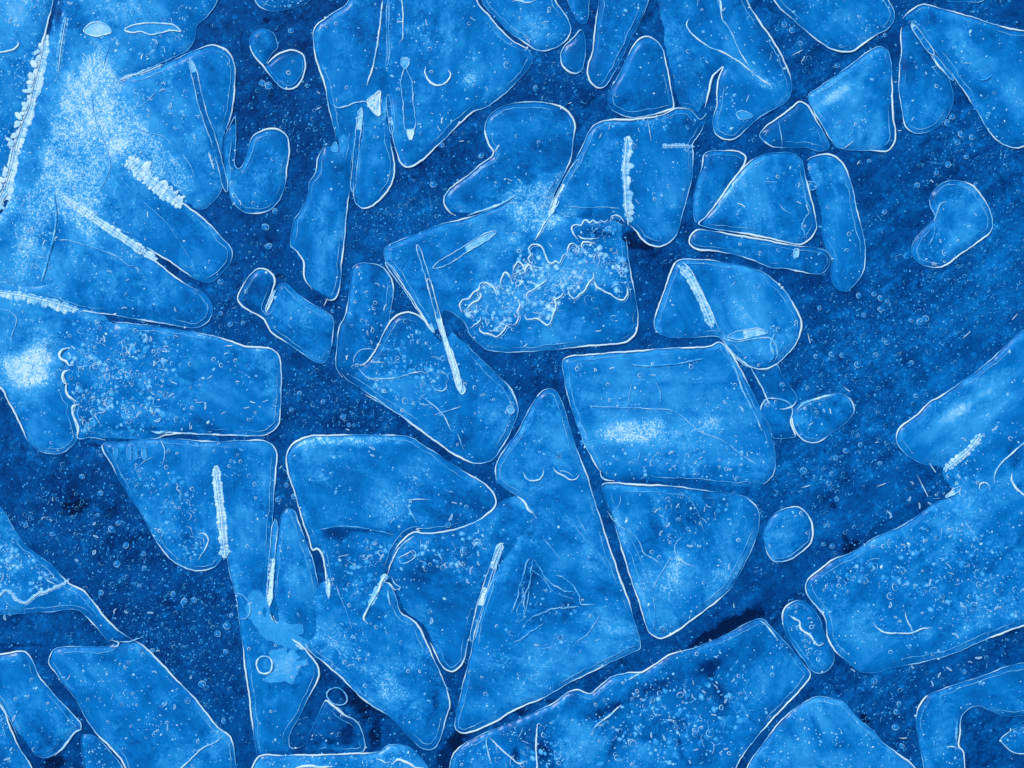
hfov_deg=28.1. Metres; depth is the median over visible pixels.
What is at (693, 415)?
ice shard
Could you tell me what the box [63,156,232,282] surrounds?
ice shard
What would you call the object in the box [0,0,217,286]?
ice shard
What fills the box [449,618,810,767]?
ice shard
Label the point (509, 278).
ice shard
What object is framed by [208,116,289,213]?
ice shard
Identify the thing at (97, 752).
ice shard
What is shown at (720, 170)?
ice shard
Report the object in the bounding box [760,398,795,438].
ice shard
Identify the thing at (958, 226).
ice shard
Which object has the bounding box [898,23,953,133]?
ice shard
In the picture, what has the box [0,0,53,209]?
ice shard
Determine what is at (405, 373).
ice shard
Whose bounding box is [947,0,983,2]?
ice shard
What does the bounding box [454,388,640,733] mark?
ice shard
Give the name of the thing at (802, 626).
ice shard
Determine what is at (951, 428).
ice shard
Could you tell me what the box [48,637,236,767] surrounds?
ice shard
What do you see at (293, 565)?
ice shard
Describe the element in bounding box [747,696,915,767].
ice shard
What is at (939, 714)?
ice shard
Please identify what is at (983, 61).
ice shard
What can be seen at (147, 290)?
ice shard
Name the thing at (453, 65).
ice shard
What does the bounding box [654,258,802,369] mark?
ice shard
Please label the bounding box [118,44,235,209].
ice shard
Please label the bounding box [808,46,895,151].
ice shard
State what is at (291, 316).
ice shard
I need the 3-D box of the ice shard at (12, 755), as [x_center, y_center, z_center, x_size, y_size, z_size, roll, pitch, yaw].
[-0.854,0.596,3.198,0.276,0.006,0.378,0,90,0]
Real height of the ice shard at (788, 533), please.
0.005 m
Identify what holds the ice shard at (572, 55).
on the ice sheet
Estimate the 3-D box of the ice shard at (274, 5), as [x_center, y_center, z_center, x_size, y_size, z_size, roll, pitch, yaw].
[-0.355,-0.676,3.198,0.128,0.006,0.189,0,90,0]
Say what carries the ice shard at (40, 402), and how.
on the ice sheet
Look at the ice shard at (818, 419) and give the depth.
3.20 m
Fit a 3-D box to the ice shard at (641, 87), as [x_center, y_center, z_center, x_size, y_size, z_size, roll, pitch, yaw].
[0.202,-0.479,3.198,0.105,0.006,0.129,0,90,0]
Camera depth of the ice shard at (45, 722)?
3.20 m
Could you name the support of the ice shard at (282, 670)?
on the ice sheet
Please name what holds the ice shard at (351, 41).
on the ice sheet
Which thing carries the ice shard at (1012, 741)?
on the ice sheet
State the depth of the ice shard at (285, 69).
3.20 m
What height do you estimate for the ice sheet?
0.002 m
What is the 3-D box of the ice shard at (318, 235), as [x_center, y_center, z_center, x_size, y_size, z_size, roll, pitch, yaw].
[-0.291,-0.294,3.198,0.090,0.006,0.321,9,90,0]
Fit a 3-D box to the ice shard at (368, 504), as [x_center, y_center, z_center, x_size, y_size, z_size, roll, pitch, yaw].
[-0.227,0.181,3.197,0.317,0.007,0.285,-41,90,0]
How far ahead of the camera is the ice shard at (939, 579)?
3.20 m
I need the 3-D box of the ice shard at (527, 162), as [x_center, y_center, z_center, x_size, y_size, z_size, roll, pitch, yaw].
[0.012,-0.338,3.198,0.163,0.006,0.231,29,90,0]
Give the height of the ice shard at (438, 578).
0.006 m
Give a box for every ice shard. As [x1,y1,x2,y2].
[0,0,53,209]
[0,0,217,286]
[0,236,212,327]
[0,284,76,453]
[0,507,130,639]
[0,650,81,757]
[0,704,31,767]
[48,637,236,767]
[58,307,281,464]
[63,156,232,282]
[81,734,122,767]
[101,438,277,572]
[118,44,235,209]
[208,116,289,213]
[228,560,319,754]
[237,268,333,362]
[249,29,305,89]
[252,744,427,767]
[255,0,309,11]
[266,508,318,640]
[286,434,496,606]
[290,108,362,300]
[305,573,450,749]
[305,687,366,753]
[313,0,390,157]
[335,263,393,374]
[343,311,518,463]
[353,92,394,208]
[384,195,638,394]
[386,0,532,167]
[388,496,534,672]
[443,101,578,216]
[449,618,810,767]
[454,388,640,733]
[482,0,570,51]
[549,107,706,247]
[560,29,585,73]
[562,342,775,486]
[568,0,589,23]
[587,0,648,88]
[602,482,759,638]
[608,36,674,117]
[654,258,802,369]
[658,0,791,140]
[689,229,829,273]
[693,150,746,222]
[698,152,816,244]
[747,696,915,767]
[750,365,796,408]
[759,101,829,151]
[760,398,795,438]
[763,506,813,561]
[773,0,894,52]
[782,600,834,673]
[791,393,854,443]
[805,427,1023,672]
[806,153,865,291]
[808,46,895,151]
[896,330,1023,471]
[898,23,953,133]
[903,4,1023,148]
[911,180,992,267]
[914,663,1023,767]
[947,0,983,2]
[999,725,1023,753]
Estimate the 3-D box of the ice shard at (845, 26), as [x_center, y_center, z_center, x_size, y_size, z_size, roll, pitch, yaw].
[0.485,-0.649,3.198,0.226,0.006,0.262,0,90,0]
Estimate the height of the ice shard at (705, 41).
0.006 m
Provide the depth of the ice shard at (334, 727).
3.20 m
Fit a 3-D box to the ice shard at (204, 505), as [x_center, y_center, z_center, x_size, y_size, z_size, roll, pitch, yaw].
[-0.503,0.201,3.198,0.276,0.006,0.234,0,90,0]
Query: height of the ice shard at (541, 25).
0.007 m
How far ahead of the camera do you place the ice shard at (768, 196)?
3.20 m
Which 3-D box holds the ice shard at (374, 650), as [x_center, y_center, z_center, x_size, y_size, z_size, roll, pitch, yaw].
[-0.191,0.414,3.197,0.314,0.007,0.173,42,90,0]
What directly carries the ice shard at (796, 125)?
on the ice sheet
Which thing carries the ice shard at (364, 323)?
on the ice sheet
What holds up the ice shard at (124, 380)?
on the ice sheet
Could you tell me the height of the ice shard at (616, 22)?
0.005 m
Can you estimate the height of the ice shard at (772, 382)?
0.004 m
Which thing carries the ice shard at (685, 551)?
on the ice sheet
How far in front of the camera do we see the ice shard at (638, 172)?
3.20 m
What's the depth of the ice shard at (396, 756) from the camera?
3.20 m
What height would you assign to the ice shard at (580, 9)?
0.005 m
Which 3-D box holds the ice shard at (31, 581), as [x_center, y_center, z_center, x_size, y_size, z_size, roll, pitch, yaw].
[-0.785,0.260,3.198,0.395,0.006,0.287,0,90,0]
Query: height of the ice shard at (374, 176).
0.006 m
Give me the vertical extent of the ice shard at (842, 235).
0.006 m
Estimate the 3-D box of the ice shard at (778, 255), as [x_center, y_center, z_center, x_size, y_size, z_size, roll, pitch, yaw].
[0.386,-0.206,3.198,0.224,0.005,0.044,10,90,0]
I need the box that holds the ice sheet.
[0,0,1023,767]

